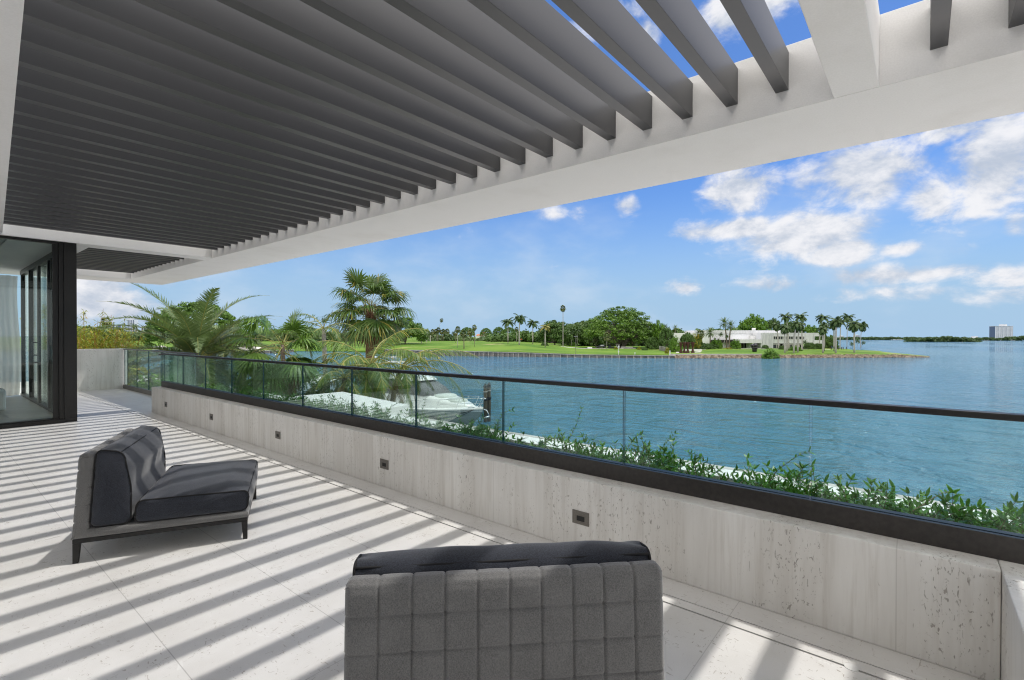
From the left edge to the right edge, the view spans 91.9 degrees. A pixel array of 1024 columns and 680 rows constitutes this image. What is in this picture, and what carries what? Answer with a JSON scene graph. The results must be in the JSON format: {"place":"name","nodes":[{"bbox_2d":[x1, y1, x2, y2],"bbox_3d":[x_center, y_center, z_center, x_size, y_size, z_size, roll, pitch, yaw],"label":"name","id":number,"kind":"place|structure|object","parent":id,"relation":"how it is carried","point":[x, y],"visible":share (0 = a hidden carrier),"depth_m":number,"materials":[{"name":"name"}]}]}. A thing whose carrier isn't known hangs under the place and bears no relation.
{"place":"outdoors","nodes":[
{"label":"outdoors","id":0,"kind":"place"},
{"bbox_2d":[0,388,5,409],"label":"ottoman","id":1,"kind":"object","parent":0,"point":[2,399],"visible":1,"depth_m":9.15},
{"bbox_2d":[127,319,137,331],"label":"city tower","id":2,"kind":"structure","parent":0,"point":[131,321],"depth_m":2599.43,"materials":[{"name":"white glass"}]},
{"bbox_2d":[20,337,922,355],"bbox_3d":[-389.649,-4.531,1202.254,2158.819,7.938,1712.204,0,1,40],"label":"bank","id":3,"kind":"structure","parent":0,"point":[485,346],"depth_m":197.90,"materials":[{"name":"green plant"}]},
{"bbox_2d":[77,325,174,340],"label":"treeline","id":4,"kind":"object","parent":3,"relation":"on","point":[137,337],"visible":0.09,"depth_m":403.10,"materials":[{"name":"green plant"}]},
{"bbox_2d":[141,301,245,346],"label":"broadleaf tree","id":5,"kind":"object","parent":3,"relation":"on","point":[227,317],"visible":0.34,"depth_m":227.73,"materials":[{"name":"green plant"}]},
{"bbox_2d":[152,349,293,352],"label":"seawall","id":6,"kind":"object","parent":3,"relation":"on","point":[267,351],"visible":0.12,"depth_m":201.59,"materials":[{"name":"concrete"}]},
{"bbox_2d":[246,325,386,341],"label":"treeline","id":7,"kind":"object","parent":3,"relation":"on","point":[291,338],"visible":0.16,"depth_m":401.68,"materials":[{"name":"green plant"}]},
{"bbox_2d":[382,317,427,343],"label":"broadleaf tree","id":8,"kind":"object","parent":3,"relation":"on","point":[423,337],"visible":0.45,"depth_m":226.66,"materials":[{"name":"green plant"}]},
{"bbox_2d":[419,328,485,340],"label":"treeline","id":9,"kind":"object","parent":3,"relation":"on","point":[448,337],"visible":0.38,"depth_m":332.03,"materials":[{"name":"green plant"}]},
{"bbox_2d":[480,328,491,336],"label":"broadleaf tree","id":10,"kind":"object","parent":3,"relation":"on","point":[485,330],"visible":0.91,"depth_m":467.31,"materials":[{"name":"green plant"}]},
{"bbox_2d":[501,317,515,339],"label":"royal palm","id":11,"kind":"object","parent":3,"relation":"on","point":[508,322],"visible":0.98,"depth_m":227.62,"materials":[{"name":"green plant"}]},
{"bbox_2d":[512,313,525,344],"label":"royal palm","id":12,"kind":"object","parent":3,"relation":"on","point":[520,319],"visible":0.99,"depth_m":211.81,"materials":[{"name":"green plant"}]},
{"bbox_2d":[485,329,560,343],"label":"treeline","id":13,"kind":"object","parent":3,"relation":"on","point":[525,335],"visible":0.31,"depth_m":302.61,"materials":[{"name":"green plant"}]},
{"bbox_2d":[384,349,675,357],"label":"seawall","id":14,"kind":"object","parent":3,"relation":"on","point":[502,354],"visible":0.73,"depth_m":168.93,"materials":[{"name":"concrete"}]},
{"bbox_2d":[526,319,539,343],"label":"royal palm","id":15,"kind":"object","parent":3,"relation":"on","point":[532,323],"visible":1,"depth_m":229.78,"materials":[{"name":"green plant"}]},
{"bbox_2d":[538,324,550,346],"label":"royal palm","id":16,"kind":"object","parent":3,"relation":"on","point":[546,327],"visible":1,"depth_m":206.36,"materials":[{"name":"green plant"}]},
{"bbox_2d":[536,320,572,344],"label":"broadleaf tree","id":17,"kind":"object","parent":3,"relation":"on","point":[558,330],"visible":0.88,"depth_m":246.08,"materials":[{"name":"green plant"}]},
{"bbox_2d":[560,323,585,344],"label":"broadleaf tree","id":18,"kind":"object","parent":3,"relation":"on","point":[575,339],"visible":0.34,"depth_m":257.03,"materials":[{"name":"green plant"}]},
{"bbox_2d":[577,320,603,345],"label":"broadleaf tree","id":19,"kind":"object","parent":3,"relation":"on","point":[589,340],"visible":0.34,"depth_m":254.96,"materials":[{"name":"green plant"}]},
{"bbox_2d":[560,320,647,345],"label":"treeline","id":20,"kind":"object","parent":3,"relation":"on","point":[611,344],"visible":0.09,"depth_m":264.65,"materials":[{"name":"green plant"}]},
{"bbox_2d":[603,332,610,348],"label":"sabal palm","id":21,"kind":"object","parent":3,"relation":"on","point":[607,338],"visible":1,"depth_m":205.46,"materials":[{"name":"green plant"}]},
{"bbox_2d":[581,306,657,347],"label":"broadleaf tree","id":22,"kind":"object","parent":3,"relation":"on","point":[629,324],"visible":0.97,"depth_m":218.47,"materials":[{"name":"green plant"}]},
{"bbox_2d":[645,337,657,349],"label":"broadleaf tree","id":23,"kind":"object","parent":3,"relation":"on","point":[650,341],"visible":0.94,"depth_m":204.92,"materials":[{"name":"green plant"}]},
{"bbox_2d":[648,320,666,344],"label":"broadleaf tree","id":24,"kind":"object","parent":3,"relation":"on","point":[656,332],"visible":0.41,"depth_m":216.14,"materials":[{"name":"green plant"}]},
{"bbox_2d":[657,326,673,348],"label":"broadleaf tree","id":25,"kind":"object","parent":3,"relation":"on","point":[665,334],"visible":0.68,"depth_m":202.72,"materials":[{"name":"green plant"}]},
{"bbox_2d":[669,335,683,351],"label":"broadleaf tree","id":26,"kind":"object","parent":3,"relation":"on","point":[674,343],"visible":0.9,"depth_m":180.96,"materials":[{"name":"green plant"}]},
{"bbox_2d":[679,332,695,348],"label":"bush","id":27,"kind":"object","parent":3,"relation":"on","point":[687,337],"visible":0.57,"depth_m":204.13,"materials":[{"name":"green plant"}]},
{"bbox_2d":[689,332,701,347],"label":"bush","id":28,"kind":"object","parent":3,"relation":"on","point":[697,344],"visible":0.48,"depth_m":204.48,"materials":[{"name":"green plant"}]},
{"bbox_2d":[672,327,741,332],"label":"treeline","id":29,"kind":"object","parent":3,"relation":"on","point":[682,331],"visible":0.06,"depth_m":252.96,"materials":[{"name":"green plant"}]},
{"bbox_2d":[697,343,718,348],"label":"bush","id":30,"kind":"object","parent":3,"relation":"on","point":[707,345],"visible":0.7,"depth_m":203.10,"materials":[{"name":"green plant"}]},
{"bbox_2d":[704,327,714,342],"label":"date palm","id":31,"kind":"object","parent":3,"relation":"on","point":[710,332],"visible":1,"depth_m":206.56,"materials":[{"name":"green plant"}]},
{"bbox_2d":[709,338,722,348],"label":"bush","id":32,"kind":"object","parent":3,"relation":"on","point":[717,342],"visible":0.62,"depth_m":204.85,"materials":[{"name":"green plant"}]},
{"bbox_2d":[718,317,729,347],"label":"date palm","id":33,"kind":"object","parent":3,"relation":"on","point":[724,323],"visible":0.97,"depth_m":206.17,"materials":[{"name":"green plant"}]},
{"bbox_2d":[724,320,736,346],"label":"date palm","id":34,"kind":"object","parent":3,"relation":"on","point":[731,323],"visible":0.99,"depth_m":205.26,"materials":[{"name":"green plant"}]},
{"bbox_2d":[730,339,740,348],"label":"bush","id":35,"kind":"object","parent":3,"relation":"on","point":[733,343],"visible":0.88,"depth_m":204.70,"materials":[{"name":"green plant"}]},
{"bbox_2d":[667,328,821,347],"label":"concrete villa","id":36,"kind":"object","parent":3,"relation":"on","point":[748,338],"visible":0.6,"depth_m":216.96,"materials":[{"name":"white concrete"}]},
{"bbox_2d":[738,313,770,329],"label":"broadleaf tree","id":37,"kind":"object","parent":3,"relation":"on","point":[757,323],"visible":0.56,"depth_m":258.90,"materials":[{"name":"green plant"}]},
{"bbox_2d":[766,317,779,329],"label":"broadleaf tree","id":38,"kind":"object","parent":3,"relation":"on","point":[771,321],"visible":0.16,"depth_m":268.76,"materials":[{"name":"green plant"}]},
{"bbox_2d":[770,322,780,347],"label":"royal palm","id":39,"kind":"object","parent":3,"relation":"on","point":[775,326],"visible":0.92,"depth_m":206.78,"materials":[{"name":"green plant"}]},
{"bbox_2d":[778,324,790,352],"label":"royal palm","id":40,"kind":"object","parent":3,"relation":"on","point":[783,328],"visible":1,"depth_m":172.21,"materials":[{"name":"green plant"}]},
{"bbox_2d":[778,312,793,348],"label":"royal palm","id":41,"kind":"object","parent":3,"relation":"on","point":[785,318],"visible":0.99,"depth_m":203.94,"materials":[{"name":"green plant"}]},
{"bbox_2d":[790,320,802,352],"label":"royal palm","id":42,"kind":"object","parent":3,"relation":"on","point":[795,325],"visible":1,"depth_m":171.21,"materials":[{"name":"green plant"}]},
{"bbox_2d":[796,320,805,351],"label":"royal palm","id":43,"kind":"object","parent":3,"relation":"on","point":[801,329],"visible":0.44,"depth_m":175.47,"materials":[{"name":"green plant"}]},
{"bbox_2d":[794,312,808,348],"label":"royal palm","id":44,"kind":"object","parent":3,"relation":"on","point":[802,317],"visible":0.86,"depth_m":204.26,"materials":[{"name":"green plant"}]},
{"bbox_2d":[675,354,929,357],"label":"riprap rocks","id":45,"kind":"object","parent":3,"relation":"on","point":[811,356],"visible":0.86,"depth_m":166.02,"materials":[{"name":"grey stone"}]},
{"bbox_2d":[670,354,761,355],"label":"seawall","id":46,"kind":"object","parent":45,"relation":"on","point":[715,354],"visible":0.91,"depth_m":162.72,"materials":[{"name":"grey concrete"}]},
{"bbox_2d":[761,348,779,358],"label":"mangrove bush","id":47,"kind":"object","parent":45,"relation":"on","point":[770,354],"visible":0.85,"depth_m":159.95,"materials":[{"name":"green plant"}]},
{"bbox_2d":[799,325,818,339],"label":"broadleaf tree","id":48,"kind":"object","parent":3,"relation":"on","point":[809,329],"visible":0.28,"depth_m":246.20,"materials":[{"name":"green plant"}]},
{"bbox_2d":[803,342,815,348],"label":"bush","id":49,"kind":"object","parent":3,"relation":"on","point":[808,345],"visible":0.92,"depth_m":203.96,"materials":[{"name":"green plant"}]},
{"bbox_2d":[816,326,828,352],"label":"royal palm","id":50,"kind":"object","parent":3,"relation":"on","point":[822,331],"visible":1,"depth_m":173.36,"materials":[{"name":"green plant"}]},
{"bbox_2d":[815,314,831,348],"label":"royal palm","id":51,"kind":"object","parent":3,"relation":"on","point":[820,317],"visible":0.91,"depth_m":206.68,"materials":[{"name":"green plant"}]},
{"bbox_2d":[818,322,829,350],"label":"royal palm","id":52,"kind":"object","parent":3,"relation":"on","point":[823,324],"visible":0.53,"depth_m":186.91,"materials":[{"name":"green plant"}]},
{"bbox_2d":[825,335,838,348],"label":"broadleaf tree","id":53,"kind":"object","parent":3,"relation":"on","point":[828,342],"visible":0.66,"depth_m":230.47,"materials":[{"name":"green plant"}]},
{"bbox_2d":[828,321,837,350],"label":"royal palm","id":54,"kind":"object","parent":3,"relation":"on","point":[832,328],"visible":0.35,"depth_m":187.52,"materials":[{"name":"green plant"}]},
{"bbox_2d":[829,316,843,352],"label":"royal palm","id":55,"kind":"object","parent":3,"relation":"on","point":[835,323],"visible":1,"depth_m":173.56,"materials":[{"name":"green plant"}]},
{"bbox_2d":[840,313,855,333],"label":"royal palm","id":56,"kind":"object","parent":3,"relation":"on","point":[845,315],"visible":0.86,"depth_m":366.28,"materials":[{"name":"green plant"}]},
{"bbox_2d":[846,319,861,352],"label":"royal palm","id":57,"kind":"object","parent":3,"relation":"on","point":[853,327],"visible":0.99,"depth_m":176.98,"materials":[{"name":"green plant"}]},
{"bbox_2d":[858,321,868,346],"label":"royal palm","id":58,"kind":"object","parent":3,"relation":"on","point":[864,325],"visible":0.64,"depth_m":342.41,"materials":[{"name":"green plant"}]},
{"bbox_2d":[0,0,1023,337],"label":"sky","id":59,"kind":"structure","parent":0,"point":[921,234],"materials":[{"name":"blue"}]},
{"bbox_2d":[20,336,1023,512],"bbox_3d":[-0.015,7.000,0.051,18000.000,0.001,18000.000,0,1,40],"label":"water","id":60,"kind":"structure","parent":0,"point":[974,460],"depth_m":48.13,"materials":[{"name":"blue liquid"}]},
{"bbox_2d":[298,374,338,393],"bbox_3d":[-24.875,5.104,60.786,9.020,3.500,2.849,0,0,10],"label":"boat","id":61,"kind":"object","parent":60,"relation":"on","point":[308,386],"visible":0.05,"depth_m":59.69,"materials":[{"name":"white"}]},
{"bbox_2d":[383,373,489,425],"bbox_3d":[-6.853,4.959,40.075,13.640,4.170,4.040,0,1,40],"label":"motor yacht","id":62,"kind":"object","parent":60,"relation":"on","point":[442,400],"visible":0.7,"depth_m":37.62,"materials":[{"name":"white plastic"}]},
{"bbox_2d":[483,383,487,421],"bbox_3d":[-2.187,6.116,40.545,0.390,5.170,0.400,0,1,40],"label":"mooring pile","id":63,"kind":"object","parent":60,"relation":"in","point":[485,391],"visible":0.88,"depth_m":40.42,"materials":[{"name":"brown wood"}]},
{"bbox_2d":[487,382,490,421],"bbox_3d":[-1.907,6.090,40.845,0.390,5.220,0.400,0,1,40],"label":"mooring pile","id":64,"kind":"object","parent":60,"relation":"in","point":[489,399],"visible":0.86,"depth_m":40.72,"materials":[{"name":"brown wood"}]},
{"bbox_2d":[837,336,924,339],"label":"shore trees","id":65,"kind":"object","parent":60,"relation":"on","point":[877,338],"visible":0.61,"depth_m":1260.58,"materials":[{"name":"green plant"}]},
{"bbox_2d":[903,336,982,341],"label":"mangrove island","id":66,"kind":"structure","parent":60,"relation":"on","point":[947,339],"depth_m":767.17,"materials":[{"name":"green plant"}]},
{"bbox_2d":[974,335,1023,340],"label":"shore trees","id":67,"kind":"object","parent":60,"relation":"on","point":[1015,338],"visible":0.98,"depth_m":1087.07,"materials":[{"name":"green plant"}]},
{"bbox_2d":[989,324,1012,337],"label":"apartment tower","id":68,"kind":"structure","parent":0,"point":[1002,330],"depth_m":1749.10,"materials":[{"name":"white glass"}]},
{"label":"ground","id":69,"kind":"structure","parent":0,"visible":0},
{"bbox_2d":[0,0,87,428],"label":"house","id":70,"kind":"structure","parent":69,"relation":"on","point":[47,269],"depth_m":8.04,"materials":[{"name":"white paint"}]},
{"bbox_2d":[0,275,20,395],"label":"curtain","id":71,"kind":"object","parent":70,"relation":"hanging from","point":[10,363],"visible":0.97,"depth_m":11.19,"materials":[{"name":"white fabric"}]},
{"bbox_2d":[0,235,64,428],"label":"window","id":72,"kind":"structure","parent":70,"relation":"in","point":[57,247],"depth_m":7.93,"materials":[{"name":"black metal"}]},
{"bbox_2d":[20,252,52,412],"bbox_3d":[-9.394,-0.142,9.904,5.298,2.900,0.100,0,1,40],"label":"side window","id":73,"kind":"structure","parent":70,"relation":"in","point":[28,275],"depth_m":10.59,"materials":[{"name":"clear glass"}]},
{"bbox_2d":[32,260,50,407],"bbox_3d":[-9.006,-0.108,9.470,1.250,2.720,0.125,0,1,40],"label":"door","id":74,"kind":"structure","parent":70,"relation":"in","point":[38,342],"depth_m":9.79,"materials":[{"name":"black metal"}]},
{"bbox_2d":[77,348,126,390],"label":"travertine wall","id":75,"kind":"structure","parent":70,"relation":"on","point":[100,369],"depth_m":12.77,"materials":[{"name":"beige stone"}]},
{"bbox_2d":[292,392,408,416],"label":"canopy slab","id":76,"kind":"structure","parent":70,"relation":"attached to","point":[395,409],"depth_m":10.61,"materials":[{"name":"white paint"}]},
{"bbox_2d":[0,388,983,679],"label":"terrace floor","id":77,"kind":"structure","parent":70,"relation":"on","point":[266,600],"depth_m":2.77,"materials":[{"name":"white tile"}]},
{"bbox_2d":[123,349,197,395],"bbox_3d":[-8.424,0.773,11.226,5.240,1.055,0.660,0,1,40],"label":"glass railing","id":78,"kind":"object","parent":77,"relation":"on","point":[138,389],"visible":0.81,"depth_m":11.77,"materials":[{"name":"grey metal"}]},
{"bbox_2d":[71,426,257,563],"bbox_3d":[-2.439,1.019,3.655,0.983,0.699,0.964,0,0,-24],"label":"armchair","id":79,"kind":"object","parent":77,"relation":"on","point":[128,484],"visible":1,"depth_m":3.26,"materials":[{"name":"grey fabric"}]},
{"bbox_2d":[344,540,664,679],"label":"armchair","id":80,"kind":"object","parent":77,"relation":"on","point":[584,610],"visible":1,"depth_m":1.52,"materials":[{"name":"grey fabric"}]},
{"bbox_2d":[152,386,1023,679],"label":"parapet wall","id":81,"kind":"structure","parent":77,"relation":"on","point":[962,612],"depth_m":2.67,"materials":[{"name":"concrete"}]},
{"bbox_2d":[380,458,388,469],"bbox_3d":[-1.178,1.151,4.603,0.126,0.088,0.024,0,1,40],"label":"step light","id":82,"kind":"object","parent":81,"relation":"attached to","point":[384,463],"visible":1,"depth_m":4.59,"materials":[{"name":"grey metal"}]},
{"bbox_2d":[572,509,588,526],"bbox_3d":[0.456,1.164,3.252,0.126,0.088,0.024,0,1,40],"label":"step light","id":83,"kind":"object","parent":81,"relation":"attached to","point":[580,517],"visible":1,"depth_m":3.24,"materials":[{"name":"grey metal"}]},
{"bbox_2d":[161,353,1023,564],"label":"glass railing","id":84,"kind":"object","parent":81,"relation":"on","point":[1008,546],"visible":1,"depth_m":2.87,"materials":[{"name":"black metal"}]},
{"bbox_2d":[844,663,858,671],"bbox_3d":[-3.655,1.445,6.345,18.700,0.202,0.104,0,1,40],"label":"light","id":85,"kind":"object","parent":77,"relation":"in","point":[851,667],"visible":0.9,"depth_m":2.10,"materials":[{"name":"grey plastic"}]},
{"bbox_2d":[0,0,1023,284],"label":"pergola","id":86,"kind":"object","parent":70,"relation":"on","point":[160,142],"visible":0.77,"depth_m":3.54,"materials":[{"name":"white paint"}]},
{"bbox_2d":[261,393,1019,524],"bbox_3d":[1.132,1.516,4.995,16.600,0.700,0.270,0,1,40],"label":"planter ledge","id":87,"kind":"object","parent":70,"relation":"on","point":[531,439],"visible":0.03,"depth_m":5.05,"materials":[{"name":"white paint"}]},
{"bbox_2d":[20,317,146,375],"bbox_3d":[-18.081,2.151,21.163,3.538,7.373,4.330,0,1,40],"label":"bamboo","id":88,"kind":"object","parent":69,"relation":"on","point":[111,344],"visible":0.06,"depth_m":20.91,"materials":[{"name":"green plant"}]},
{"bbox_2d":[77,309,148,380],"bbox_3d":[-18.798,2.214,22.241,3.576,7.230,3.448,0,0,-4],"label":"bamboo","id":89,"kind":"object","parent":69,"relation":"on","point":[109,328],"visible":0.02,"depth_m":22.06,"materials":[{"name":"green plant"}]},
{"bbox_2d":[77,319,167,382],"bbox_3d":[-18.518,2.416,22.984,3.416,6.816,3.819,0,0,3],"label":"bamboo","id":90,"kind":"object","parent":69,"relation":"on","point":[130,350],"visible":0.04,"depth_m":23.07,"materials":[{"name":"green plant"}]},
{"bbox_2d":[128,363,149,384],"bbox_3d":[-15.511,3.382,19.434,3.124,5.070,2.976,0,0,15],"label":"shrub","id":91,"kind":"object","parent":69,"relation":"on","point":[133,371],"visible":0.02,"depth_m":19.84,"materials":[{"name":"green plant"}]},
{"bbox_2d":[131,380,158,389],"bbox_3d":[-13.111,3.647,17.417,3.597,4.514,3.533,0,1,40],"label":"shrub","id":92,"kind":"object","parent":69,"relation":"on","point":[145,385],"depth_m":17.36,"materials":[{"name":"green plant"}]},
{"bbox_2d":[133,372,173,386],"bbox_3d":[-13.140,3.537,18.500,3.408,4.714,3.276,0,0,-11],"label":"shrub","id":93,"kind":"object","parent":69,"relation":"on","point":[158,380],"visible":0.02,"depth_m":18.31,"materials":[{"name":"green plant"}]},
{"bbox_2d":[81,283,294,392],"bbox_3d":[-14.719,1.506,23.000,8.579,8.651,9.023,0,1,40],"label":"date palm","id":94,"kind":"object","parent":69,"relation":"on","point":[194,335],"visible":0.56,"depth_m":22.07,"materials":[{"name":"green plant"}]},
{"bbox_2d":[199,383,239,393],"bbox_3d":[-11.329,3.764,19.038,3.324,4.268,3.259,0,1,40],"label":"shrub","id":95,"kind":"object","parent":69,"relation":"on","point":[216,387],"visible":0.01,"depth_m":18.78,"materials":[{"name":"green plant"}]},
{"bbox_2d":[163,321,281,382],"bbox_3d":[-15.353,2.256,27.080,5.917,7.091,6.046,0,1,40],"label":"date palm","id":96,"kind":"object","parent":69,"relation":"on","point":[232,351],"visible":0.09,"depth_m":26.79,"materials":[{"name":"green plant"}]},
{"bbox_2d":[228,354,310,395],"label":"fan palm","id":97,"kind":"object","parent":69,"relation":"on","point":[245,371],"visible":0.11,"depth_m":20.56,"materials":[{"name":"green plant"}]},
{"bbox_2d":[225,307,324,396],"bbox_3d":[-9.477,2.237,19.948,3.909,7.255,4.193,0,0,-17],"label":"fan palm","id":98,"kind":"object","parent":69,"relation":"on","point":[277,374],"visible":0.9,"depth_m":19.28,"materials":[{"name":"green plant"}]},
{"bbox_2d":[297,380,333,395],"bbox_3d":[-9.289,3.863,24.004,3.240,4.057,3.364,0,1,40],"label":"shrub","id":99,"kind":"object","parent":69,"relation":"on","point":[317,391],"visible":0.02,"depth_m":23.48,"materials":[{"name":"green plant"}]},
{"bbox_2d":[290,308,362,375],"bbox_3d":[-11.083,1.966,28.735,3.066,7.664,4.741,1,1,71],"label":"slender palm","id":100,"kind":"object","parent":69,"relation":"on","point":[324,332],"visible":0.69,"depth_m":28.79,"materials":[{"name":"green plant"}]},
{"bbox_2d":[288,358,394,394],"bbox_3d":[-7.591,3.355,22.124,4.322,4.998,4.224,0,1,40],"label":"coconut palm","id":101,"kind":"object","parent":69,"relation":"on","point":[327,377],"visible":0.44,"depth_m":21.64,"materials":[{"name":"green plant"}]},
{"bbox_2d":[296,328,434,412],"bbox_3d":[-6.689,2.652,22.896,6.135,6.393,6.031,0,0,-6],"label":"coconut palm","id":102,"kind":"object","parent":69,"relation":"on","point":[376,388],"visible":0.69,"depth_m":22.33,"materials":[{"name":"green plant"}]},
{"bbox_2d":[319,267,418,397],"bbox_3d":[-9.440,0.544,32.812,6.012,10.455,5.914,0,1,40],"label":"tall fan palm","id":103,"kind":"object","parent":69,"relation":"on","point":[373,327],"visible":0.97,"depth_m":31.86,"materials":[{"name":"green plant"}]},
{"bbox_2d":[346,348,481,404],"bbox_3d":[-5.095,3.143,25.176,5.664,5.393,6.071,0,1,40],"label":"coconut palm","id":104,"kind":"object","parent":69,"relation":"on","point":[405,379],"visible":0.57,"depth_m":24.87,"materials":[{"name":"green plant"}]},
{"bbox_2d":[230,387,1003,513],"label":"seawall","id":105,"kind":"object","parent":69,"relation":"on","point":[863,490],"depth_m":22.41,"materials":[{"name":"white concrete"}]},
{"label":"planter soil","id":106,"kind":"structure","parent":0,"visible":0},
{"bbox_2d":[162,369,1023,533],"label":"planter vines","id":107,"kind":"object","parent":106,"relation":"on","point":[958,513],"visible":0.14,"depth_m":3.69,"materials":[{"name":"green plant"}]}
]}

